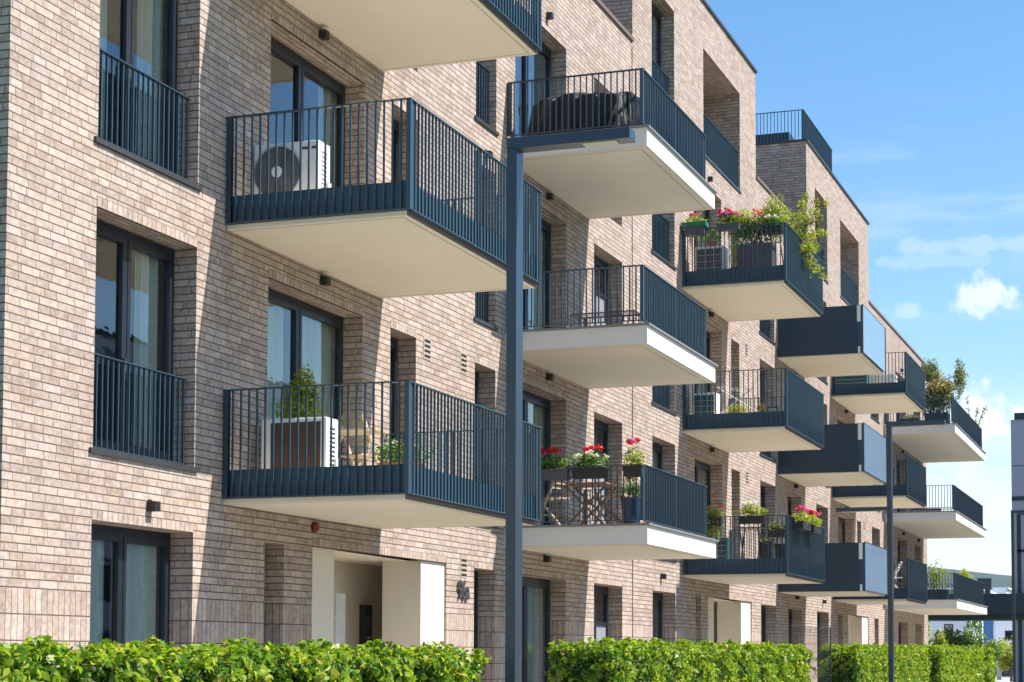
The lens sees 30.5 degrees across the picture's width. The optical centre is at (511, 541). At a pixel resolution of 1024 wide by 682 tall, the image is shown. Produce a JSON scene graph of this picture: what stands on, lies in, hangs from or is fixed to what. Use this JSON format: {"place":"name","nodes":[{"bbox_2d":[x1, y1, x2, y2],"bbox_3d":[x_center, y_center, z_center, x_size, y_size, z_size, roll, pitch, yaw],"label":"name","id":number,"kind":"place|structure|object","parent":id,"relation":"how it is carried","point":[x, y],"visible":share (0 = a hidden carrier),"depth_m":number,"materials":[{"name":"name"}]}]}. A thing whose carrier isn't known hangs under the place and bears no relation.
{"place":"outdoors","nodes":[
{"label":"outdoors","id":0,"kind":"place"},
{"bbox_2d":[505,127,634,681],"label":"street lamp","id":1,"kind":"object","parent":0,"point":[517,147],"visible":1,"depth_m":14.91,"materials":[{"name":"metal"}]},
{"bbox_2d":[570,310,641,326],"bbox_3d":[1.444,-3.365,28.866,1.017,0.269,0.417,-1,-4,20],"label":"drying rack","id":2,"kind":"object","parent":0,"point":[583,315],"visible":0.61,"depth_m":28.85,"materials":[{"name":"metal"}]},
{"bbox_2d":[834,375,867,384],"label":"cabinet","id":3,"kind":"object","parent":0,"point":[851,379],"visible":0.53,"depth_m":55.51,"materials":[{"name":"metal"}]},
{"bbox_2d":[706,0,1023,575],"label":"sky","id":4,"kind":"structure","parent":0,"point":[918,105],"materials":[{"name":"blue"}]},
{"bbox_2d":[869,374,896,382],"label":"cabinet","id":5,"kind":"object","parent":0,"point":[881,378],"visible":0.45,"depth_m":55.91,"materials":[{"name":"white plastic"}]},
{"bbox_2d":[836,419,945,681],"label":"street lamp","id":6,"kind":"object","parent":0,"point":[890,561],"visible":1,"depth_m":33.33,"materials":[{"name":"metal"}]},
{"bbox_2d":[911,508,940,511],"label":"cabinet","id":7,"kind":"object","parent":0,"point":[914,510],"visible":0.43,"depth_m":65.48,"materials":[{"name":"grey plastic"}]},
{"bbox_2d":[928,621,980,645],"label":"white house","id":8,"kind":"structure","parent":0,"point":[946,625],"depth_m":147.04,"materials":[{"name":"paint"}]},
{"bbox_2d":[944,624,952,637],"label":"window","id":9,"kind":"structure","parent":8,"relation":"in","point":[948,627],"depth_m":146.96,"materials":[{"name":"grey glass"}]},
{"bbox_2d":[927,567,1011,587],"bbox_3d":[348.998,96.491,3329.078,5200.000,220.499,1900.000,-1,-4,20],"label":"hills","id":10,"kind":"structure","parent":0,"point":[1002,580],"depth_m":2862.87,"materials":[{"name":"green plant"}]},
{"bbox_2d":[928,587,1011,639],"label":"factory hall","id":11,"kind":"structure","parent":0,"point":[1001,590],"depth_m":476.70,"materials":[{"name":"white"}]},
{"bbox_2d":[977,578,992,593],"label":"tower","id":12,"kind":"structure","parent":0,"point":[988,585],"depth_m":412.95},
{"bbox_2d":[983,621,1011,676],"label":"white house","id":13,"kind":"structure","parent":0,"point":[1003,629],"depth_m":153.48,"materials":[{"name":"paint"}]},
{"bbox_2d":[1005,631,1011,639],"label":"window","id":14,"kind":"structure","parent":13,"relation":"in","point":[1008,634],"depth_m":153.16,"materials":[{"name":"black glass"}]},
{"bbox_2d":[995,677,1009,681],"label":"plaza","id":15,"kind":"structure","parent":0,"point":[1005,679],"depth_m":134.56,"materials":[{"name":"concrete"}]},
{"bbox_2d":[933,629,969,645],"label":"tree","id":16,"kind":"object","parent":15,"relation":"on","point":[954,639],"visible":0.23,"depth_m":93.66,"materials":[{"name":"green plant"}]},
{"bbox_2d":[928,593,1023,620],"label":"footbridge","id":17,"kind":"object","parent":15,"relation":"on","point":[999,607],"depth_m":91.89,"materials":[{"name":"metal"}]},
{"bbox_2d":[962,621,1004,666],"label":"tree","id":18,"kind":"object","parent":15,"relation":"on","point":[979,642],"visible":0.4,"depth_m":114.94,"materials":[{"name":"green plant"}]},
{"bbox_2d":[981,639,1010,654],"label":"tree","id":19,"kind":"object","parent":15,"relation":"on","point":[999,643],"visible":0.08,"depth_m":120.63,"materials":[{"name":"green plant"}]},
{"bbox_2d":[994,649,1012,679],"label":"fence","id":20,"kind":"object","parent":15,"relation":"on","point":[999,675],"visible":0.24,"depth_m":135.73,"materials":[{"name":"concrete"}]},
{"bbox_2d":[998,637,1012,681],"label":"tree","id":21,"kind":"object","parent":15,"relation":"on","point":[1005,661],"visible":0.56,"depth_m":125.72,"materials":[{"name":"green plant"}]},
{"bbox_2d":[1011,413,1023,681],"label":"panel building","id":22,"kind":"structure","parent":0,"point":[1017,452],"depth_m":92.26,"materials":[{"name":"metal"}]},
{"bbox_2d":[1011,510,1023,681],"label":"street lamp","id":23,"kind":"object","parent":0,"point":[1013,512],"visible":1,"depth_m":56.56,"materials":[{"name":"metal"}]},
{"label":"ground","id":24,"kind":"structure","parent":0,"visible":0},
{"bbox_2d":[0,0,987,681],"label":"apartment building","id":25,"kind":"structure","parent":24,"relation":"on","point":[180,302],"depth_m":23.87,"materials":[{"name":"brick"}]},
{"bbox_2d":[90,524,170,645],"bbox_3d":[-3.976,1.042,18.824,0.237,2.376,1.936,-1,-4,20],"label":"window","id":26,"kind":"structure","parent":25,"relation":"in","point":[132,596],"depth_m":19.22,"materials":[{"name":"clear glass"}]},
{"bbox_2d":[93,219,173,460],"bbox_3d":[-3.957,-1.997,19.005,0.210,2.326,1.938,-1,-4,17],"label":"window","id":27,"kind":"structure","parent":25,"relation":"in","point":[148,253],"depth_m":19.54,"materials":[{"name":"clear glass"}]},
{"bbox_2d":[98,0,177,173],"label":"window","id":28,"kind":"structure","parent":25,"relation":"in","point":[150,13],"depth_m":19.71,"materials":[{"name":"glass"}]},
{"bbox_2d":[254,140,330,193],"bbox_3d":[-2.462,-4.095,21.102,0.830,0.720,0.332,-1,-4,20],"label":"air conditioner","id":29,"kind":"object","parent":25,"relation":"attached to","point":[288,167],"visible":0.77,"depth_m":20.96,"materials":[{"name":"white metal"}]},
{"bbox_2d":[261,417,337,468],"bbox_3d":[-2.347,-1.002,20.877,0.830,0.720,0.319,-1,-4,20],"label":"air conditioner","id":30,"kind":"object","parent":25,"relation":"on","point":[302,442],"visible":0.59,"depth_m":20.74,"materials":[{"name":"white metal"}]},
{"bbox_2d":[275,364,326,417],"bbox_3d":[-2.411,-1.319,21.446,0.603,1.422,0.525,1,-4,-9],"label":"potted shrub","id":31,"kind":"object","parent":30,"relation":"on","point":[302,382],"visible":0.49,"depth_m":21.40,"materials":[{"name":"green plant"}]},
{"bbox_2d":[267,288,342,465],"bbox_3d":[-2.643,-1.770,22.681,0.239,2.326,2.596,-1,-4,20],"label":"window","id":32,"kind":"structure","parent":25,"relation":"in","point":[320,346],"depth_m":23.15,"materials":[{"name":"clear glass"}]},
{"bbox_2d":[271,36,344,186],"bbox_3d":[-2.633,-4.764,22.863,0.238,2.326,2.596,-1,-4,20],"label":"window","id":33,"kind":"structure","parent":25,"relation":"in","point":[301,65],"depth_m":23.67,"materials":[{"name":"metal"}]},
{"bbox_2d":[333,593,345,647],"bbox_3d":[-2.458,1.746,25.217,0.340,2.120,0.304,-1,-4,20],"label":"mailbox","id":34,"kind":"object","parent":25,"relation":"on","point":[339,616],"visible":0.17,"depth_m":25.16,"materials":[{"name":"metal"}]},
{"bbox_2d":[338,413,383,465],"bbox_3d":[-1.761,-1.015,22.202,0.425,0.935,0.491,-3,-5,40],"label":"folding chair","id":35,"kind":"object","parent":25,"relation":"on","point":[359,456],"visible":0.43,"depth_m":22.13,"materials":[{"name":"brown wood"}]},
{"bbox_2d":[341,427,388,464],"bbox_3d":[-1.819,-0.932,21.587,0.700,0.691,0.528,-1,-4,20],"label":"folding table","id":36,"kind":"object","parent":25,"relation":"on","point":[360,431],"visible":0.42,"depth_m":21.49,"materials":[{"name":"brown wood"}]},
{"bbox_2d":[359,605,371,647],"bbox_3d":[-2.075,1.894,26.648,0.096,2.000,0.260,-1,-4,20],"label":"intercom","id":37,"kind":"object","parent":25,"relation":"attached to","point":[365,623],"visible":0.56,"depth_m":26.59,"materials":[{"name":"black plastic"}]},
{"bbox_2d":[368,438,403,464],"bbox_3d":[-1.325,-0.902,20.547,0.464,0.486,0.407,1,-4,-19],"label":"potted plant","id":38,"kind":"object","parent":25,"relation":"on","point":[394,458],"visible":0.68,"depth_m":20.50,"materials":[{"name":"green plant"}]},
{"bbox_2d":[390,337,397,461],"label":"window","id":39,"kind":"structure","parent":25,"relation":"in","point":[393,342],"depth_m":25.46,"materials":[{"name":"black glass"}]},
{"bbox_2d":[393,119,398,181],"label":"window","id":40,"kind":"structure","parent":25,"relation":"in","point":[396,124],"depth_m":25.64,"materials":[{"name":"glass"}]},
{"bbox_2d":[395,434,432,467],"bbox_3d":[-1.074,-0.922,20.564,0.493,0.529,0.375,1,-4,-9],"label":"potted plant","id":41,"kind":"object","parent":25,"relation":"on","point":[402,448],"visible":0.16,"depth_m":20.55,"materials":[{"name":"green plant"}]},
{"bbox_2d":[474,571,477,653],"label":"window","id":42,"kind":"structure","parent":25,"relation":"in","point":[475,572],"depth_m":28.19,"materials":[{"name":"black glass"}]},
{"bbox_2d":[475,371,478,404],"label":"window","id":43,"kind":"structure","parent":25,"relation":"in","point":[476,373],"depth_m":28.39,"materials":[{"name":"glass"}]},
{"bbox_2d":[477,61,479,115],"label":"window","id":44,"kind":"structure","parent":25,"relation":"in","point":[478,61],"depth_m":28.65,"materials":[{"name":"metal"}]},
{"bbox_2d":[522,577,549,681],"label":"window","id":45,"kind":"structure","parent":25,"relation":"in","point":[532,588],"depth_m":31.03,"materials":[{"name":"grey glass"}]},
{"bbox_2d":[521,43,550,136],"bbox_3d":[0.225,-7.279,30.804,0.145,2.326,2.556,-1,-4,20],"label":"window","id":46,"kind":"structure","parent":25,"relation":"in","point":[538,66],"depth_m":31.37,"materials":[{"name":"glass"}]},
{"bbox_2d":[523,390,550,524],"bbox_3d":[0.178,-1.290,30.451,0.203,2.326,2.558,-1,-4,18],"label":"window","id":47,"kind":"structure","parent":25,"relation":"in","point":[538,404],"depth_m":31.48,"materials":[{"name":"black glass"}]},
{"bbox_2d":[523,207,550,329],"bbox_3d":[0.171,-4.284,30.638,0.240,2.326,2.556,-1,-4,20],"label":"window","id":48,"kind":"structure","parent":25,"relation":"in","point":[545,227],"depth_m":31.62,"materials":[{"name":"glass"}]},
{"bbox_2d":[529,447,574,480],"bbox_3d":[0.605,-1.193,28.451,0.705,0.516,0.341,0,-3,6],"label":"flower box","id":49,"kind":"object","parent":25,"relation":"attached to","point":[554,474],"visible":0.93,"depth_m":28.37,"materials":[{"name":"grey plastic"}]},
{"bbox_2d":[536,467,572,524],"bbox_3d":[0.676,-0.670,29.080,0.491,0.935,0.425,-3,-5,40],"label":"folding chair","id":50,"kind":"object","parent":25,"relation":"on","point":[564,498],"visible":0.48,"depth_m":29.03,"materials":[{"name":"brown wood"}]},
{"bbox_2d":[527,89,639,135],"bbox_3d":[1.230,-6.588,29.517,1.882,0.780,1.303,-1,-4,20],"label":"furniture cover","id":51,"kind":"object","parent":25,"relation":"on","point":[601,109],"visible":0.49,"depth_m":28.95,"materials":[{"name":"black fabric"}]},
{"bbox_2d":[563,482,618,524],"bbox_3d":[1.229,-0.544,29.301,0.724,0.713,0.700,-1,-4,20],"label":"folding table","id":52,"kind":"object","parent":25,"relation":"on","point":[589,484],"visible":0.72,"depth_m":29.14,"materials":[{"name":"brown wood"}]},
{"bbox_2d":[569,444,612,478],"bbox_3d":[1.175,-1.215,28.262,0.709,0.521,0.363,-1,-4,20],"label":"flower box","id":53,"kind":"object","parent":25,"relation":"attached to","point":[582,471],"visible":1,"depth_m":28.18,"materials":[{"name":"black plastic"}]},
{"bbox_2d":[594,585,607,641],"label":"window","id":54,"kind":"structure","parent":25,"relation":"in","point":[600,628],"depth_m":34.28,"materials":[{"name":"black glass"}]},
{"bbox_2d":[594,419,607,523],"bbox_3d":[1.476,-1.073,33.957,0.145,2.326,1.746,-1,-4,20],"label":"window","id":55,"kind":"structure","parent":25,"relation":"in","point":[599,425],"depth_m":34.48,"materials":[{"name":"black glass"}]},
{"bbox_2d":[594,255,607,325],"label":"window","id":56,"kind":"structure","parent":25,"relation":"in","point":[598,262],"depth_m":34.53,"materials":[{"name":"glass"}]},
{"bbox_2d":[593,465,623,523],"bbox_3d":[1.474,-0.695,28.639,0.491,0.935,0.425,0,-3,0],"label":"folding chair","id":57,"kind":"object","parent":25,"relation":"on","point":[601,503],"visible":0.79,"depth_m":28.45,"materials":[{"name":"brown wood"}]},
{"bbox_2d":[616,477,639,522],"bbox_3d":[1.814,-0.627,28.499,0.469,0.760,0.406,2,-4,-25],"label":"potted plant","id":58,"kind":"object","parent":25,"relation":"on","point":[626,508],"visible":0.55,"depth_m":28.39,"materials":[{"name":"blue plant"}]},
{"bbox_2d":[621,437,648,476],"bbox_3d":[1.838,-1.272,28.065,0.411,0.594,0.353,0,-3,-5],"label":"flower box","id":59,"kind":"object","parent":25,"relation":"attached to","point":[630,470],"visible":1,"depth_m":27.99,"materials":[{"name":"black plastic"}]},
{"bbox_2d":[652,442,661,471],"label":"window","id":60,"kind":"structure","parent":25,"relation":"in","point":[656,448],"depth_m":38.27,"materials":[{"name":"black glass"}]},
{"bbox_2d":[652,3,661,68],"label":"window","id":61,"kind":"structure","parent":25,"relation":"in","point":[655,11],"depth_m":38.81,"materials":[{"name":"glass"}]},
{"bbox_2d":[653,593,662,640],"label":"window","id":62,"kind":"structure","parent":25,"relation":"in","point":[658,597],"depth_m":38.10,"materials":[{"name":"black glass"}]},
{"bbox_2d":[681,212,708,236],"bbox_3d":[3.805,-6.616,39.034,0.589,0.505,0.380,-1,-4,20],"label":"flower box","id":63,"kind":"object","parent":25,"relation":"attached to","point":[695,227],"visible":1,"depth_m":38.96,"materials":[{"name":"grey plastic"}]},
{"bbox_2d":[694,331,709,392],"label":"window","id":64,"kind":"structure","parent":25,"relation":"in","point":[707,333],"depth_m":42.26,"materials":[{"name":"glass"}]},
{"bbox_2d":[694,210,709,270],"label":"window","id":65,"kind":"structure","parent":25,"relation":"in","point":[707,212],"depth_m":42.46,"materials":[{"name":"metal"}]},
{"bbox_2d":[695,459,710,537],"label":"window","id":66,"kind":"structure","parent":25,"relation":"in","point":[700,467],"depth_m":42.08,"materials":[{"name":"black glass"}]},
{"bbox_2d":[693,392,719,414],"bbox_3d":[4.061,-2.801,39.272,0.500,0.580,0.418,-1,-4,20],"label":"air conditioner","id":67,"kind":"object","parent":25,"relation":"on","point":[708,403],"visible":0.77,"depth_m":39.10,"materials":[{"name":"white metal"}]},
{"bbox_2d":[695,245,727,270],"bbox_3d":[4.182,-5.838,39.416,0.620,0.660,0.368,-1,-4,20],"label":"air conditioner outdoor unit","id":68,"kind":"object","parent":25,"relation":"on","point":[712,258],"visible":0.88,"depth_m":39.27,"materials":[{"name":"white metal"}]},
{"bbox_2d":[698,229,725,246],"bbox_3d":[4.181,-6.386,39.459,0.626,0.439,0.359,0,-3,3],"label":"potted plant","id":69,"kind":"object","parent":68,"relation":"on","point":[713,241],"visible":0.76,"depth_m":39.40,"materials":[{"name":"green plant"}]},
{"bbox_2d":[707,504,724,542],"bbox_3d":[4.088,-0.365,38.636,0.561,0.814,0.349,0,-3,2],"label":"potted plant","id":70,"kind":"object","parent":25,"relation":"attached to","point":[713,522],"visible":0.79,"depth_m":38.56,"materials":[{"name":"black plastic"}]},
{"bbox_2d":[712,538,729,558],"bbox_3d":[4.212,0.200,39.032,0.600,0.560,0.318,-1,-4,20],"label":"cabinet","id":71,"kind":"object","parent":25,"relation":"on","point":[723,549],"visible":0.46,"depth_m":38.84,"materials":[{"name":"metal"}]},
{"bbox_2d":[716,207,743,231],"bbox_3d":[4.493,-6.668,38.786,0.601,0.483,0.340,0,-4,8],"label":"flower box","id":72,"kind":"object","parent":25,"relation":"attached to","point":[724,225],"visible":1,"depth_m":38.72,"materials":[{"name":"grey plastic"}]},
{"bbox_2d":[730,240,736,268],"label":"potted plant","id":73,"kind":"object","parent":25,"relation":"on","point":[735,251],"visible":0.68,"depth_m":39.44,"materials":[{"name":"green plant"}]},
{"bbox_2d":[716,385,756,412],"bbox_3d":[4.785,-2.942,39.535,0.861,0.672,0.650,-1,-4,20],"label":"drying rack","id":74,"kind":"object","parent":25,"relation":"on","point":[736,398],"visible":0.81,"depth_m":39.30,"materials":[{"name":"metal"}]},
{"bbox_2d":[724,404,751,412],"bbox_3d":[4.665,-2.697,38.908,0.588,0.331,0.379,0,-3,-3],"label":"potted plant","id":75,"kind":"object","parent":25,"relation":"on","point":[736,409],"visible":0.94,"depth_m":38.85,"materials":[{"name":"green plant"}]},
{"bbox_2d":[737,527,764,558],"bbox_3d":[4.996,0.103,39.297,0.500,0.809,0.480,-1,-4,20],"label":"folding table","id":76,"kind":"object","parent":25,"relation":"on","point":[742,546],"visible":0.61,"depth_m":39.30,"materials":[{"name":"metal"}]},
{"bbox_2d":[734,500,767,524],"bbox_3d":[4.867,-0.608,38.268,0.695,0.485,0.362,-1,-4,20],"label":"flower box","id":77,"kind":"object","parent":25,"relation":"attached to","point":[751,518],"visible":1,"depth_m":38.20,"materials":[{"name":"black plastic"}]},
{"bbox_2d":[719,194,791,267],"bbox_3d":[5.078,-6.391,39.227,1.504,1.746,0.802,-1,-4,20],"label":"planter","id":78,"kind":"object","parent":25,"relation":"on","point":[747,220],"visible":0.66,"depth_m":39.04,"materials":[{"name":"grey plastic"}]},
{"bbox_2d":[756,403,766,411],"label":"potted plant","id":79,"kind":"object","parent":25,"relation":"on","point":[760,408],"visible":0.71,"depth_m":39.05,"materials":[{"name":"green plant"}]},
{"bbox_2d":[760,485,764,538],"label":"window","id":80,"kind":"structure","parent":25,"relation":"in","point":[762,489],"depth_m":47.42,"materials":[{"name":"black glass"}]},
{"bbox_2d":[760,367,764,411],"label":"window","id":81,"kind":"structure","parent":25,"relation":"in","point":[760,367],"depth_m":47.58,"materials":[{"name":"glass"}]},
{"bbox_2d":[759,538,767,557],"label":"potted plant","id":82,"kind":"object","parent":25,"relation":"on","point":[761,549],"visible":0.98,"depth_m":38.47,"materials":[{"name":"black plant"}]},
{"bbox_2d":[761,606,765,642],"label":"window","id":83,"kind":"structure","parent":25,"relation":"in","point":[763,612],"depth_m":47.30,"materials":[{"name":"black glass"}]},
{"bbox_2d":[761,212,784,234],"bbox_3d":[5.371,-6.579,38.824,0.541,0.436,0.351,0,-3,2],"label":"flower box","id":84,"kind":"object","parent":25,"relation":"attached to","point":[774,218],"visible":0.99,"depth_m":38.76,"materials":[{"name":"black plastic"}]},
{"bbox_2d":[765,516,783,557],"bbox_3d":[5.413,-0.045,38.721,0.388,1.019,0.226,-1,-4,20],"label":"potted plant","id":85,"kind":"object","parent":25,"relation":"on","point":[779,550],"visible":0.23,"depth_m":38.62,"materials":[{"name":"black plant"}]},
{"bbox_2d":[767,523,784,537],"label":"flower box","id":86,"kind":"object","parent":25,"relation":"attached to","point":[777,530],"visible":1,"depth_m":38.06,"materials":[{"name":"black plastic"}]},
{"bbox_2d":[788,497,790,515],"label":"window","id":87,"kind":"structure","parent":25,"relation":"in","point":[789,498],"depth_m":50.67,"materials":[{"name":"black glass"}]},
{"bbox_2d":[788,609,791,643],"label":"window","id":88,"kind":"structure","parent":25,"relation":"in","point":[789,610],"depth_m":50.37,"materials":[{"name":"black glass"}]},
{"bbox_2d":[792,505,811,530],"bbox_3d":[6.006,-0.500,38.888,0.343,0.511,1.282,-1,-4,20],"label":"flower box","id":89,"kind":"object","parent":25,"relation":"attached to","point":[802,516],"visible":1,"depth_m":38.62,"materials":[{"name":"black plastic"}]},
{"bbox_2d":[779,193,829,285],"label":"potted tree","id":90,"kind":"object","parent":25,"relation":"on","point":[803,221],"visible":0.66,"depth_m":40.24,"materials":[{"name":"green plant"}]},
{"bbox_2d":[805,510,821,534],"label":"flower box","id":91,"kind":"object","parent":25,"relation":"attached to","point":[816,528],"visible":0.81,"depth_m":39.83,"materials":[{"name":"black plastic"}]},
{"bbox_2d":[815,203,817,242],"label":"window","id":92,"kind":"structure","parent":25,"relation":"in","point":[816,226],"depth_m":55.13,"materials":[{"name":"black glass"}]},
{"bbox_2d":[817,613,819,678],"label":"window","id":93,"kind":"structure","parent":25,"relation":"in","point":[818,617],"depth_m":54.21,"materials":[{"name":"black glass"}]},
{"bbox_2d":[838,517,844,542],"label":"window","id":94,"kind":"structure","parent":25,"relation":"in","point":[841,522],"depth_m":58.19,"materials":[{"name":"black glass"}]},
{"bbox_2d":[898,541,899,587],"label":"window","id":95,"kind":"structure","parent":25,"relation":"in","point":[898,541],"depth_m":69.59,"materials":[{"name":"black glass"}]},
{"bbox_2d":[898,623,900,644],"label":"window","id":96,"kind":"structure","parent":25,"relation":"in","point":[899,624],"depth_m":69.44,"materials":[{"name":"black glass"}]},
{"bbox_2d":[900,412,920,420],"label":"planter","id":97,"kind":"object","parent":25,"relation":"on","point":[912,418],"visible":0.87,"depth_m":66.46,"materials":[{"name":"green plant"}]},
{"bbox_2d":[927,559,952,598],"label":"planter","id":98,"kind":"object","parent":25,"relation":"on","point":[938,569],"visible":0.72,"depth_m":64.70,"materials":[{"name":"green plant"}]},
{"bbox_2d":[917,358,968,422],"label":"potted plant","id":99,"kind":"object","parent":25,"relation":"on","point":[938,388],"visible":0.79,"depth_m":65.35,"materials":[{"name":"green plant"}]},
{"bbox_2d":[958,568,972,601],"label":"potted plant","id":100,"kind":"object","parent":25,"relation":"on","point":[963,572],"visible":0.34,"depth_m":68.75,"materials":[{"name":"green plant"}]},
{"bbox_2d":[965,395,987,426],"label":"potted shrub","id":101,"kind":"object","parent":25,"relation":"on","point":[977,410],"visible":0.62,"depth_m":71.73,"materials":[{"name":"green plant"}]},
{"bbox_2d":[928,621,948,645],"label":"tree","id":102,"kind":"object","parent":24,"relation":"on","point":[940,640],"visible":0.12,"depth_m":86.08,"materials":[{"name":"green plant"}]},
{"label":"flower bed","id":103,"kind":"structure","parent":0,"visible":0},
{"bbox_2d":[0,635,491,681],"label":"hedge","id":104,"kind":"object","parent":103,"relation":"on","point":[41,658],"visible":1,"depth_m":12.14,"materials":[{"name":"green plant"}]},
{"bbox_2d":[544,636,814,681],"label":"hedge","id":105,"kind":"object","parent":103,"relation":"on","point":[627,659],"visible":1,"depth_m":22.38,"materials":[{"name":"green plant"}]},
{"bbox_2d":[790,624,831,681],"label":"wire fence","id":106,"kind":"object","parent":103,"relation":"on","point":[828,646],"visible":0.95,"depth_m":33.37,"materials":[{"name":"metal"}]},
{"bbox_2d":[812,642,931,681],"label":"hedge","id":107,"kind":"object","parent":103,"relation":"on","point":[856,662],"visible":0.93,"depth_m":36.16,"materials":[{"name":"green plant"}]},
{"bbox_2d":[913,643,974,681],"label":"hedge","id":108,"kind":"object","parent":103,"relation":"on","point":[950,663],"visible":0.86,"depth_m":47.62,"materials":[{"name":"green plant"}]},
{"bbox_2d":[951,645,996,681],"bbox_3d":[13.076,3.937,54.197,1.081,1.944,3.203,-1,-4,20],"label":"hedge","id":109,"kind":"object","parent":103,"relation":"on","point":[977,661],"visible":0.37,"depth_m":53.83,"materials":[{"name":"green plant"}]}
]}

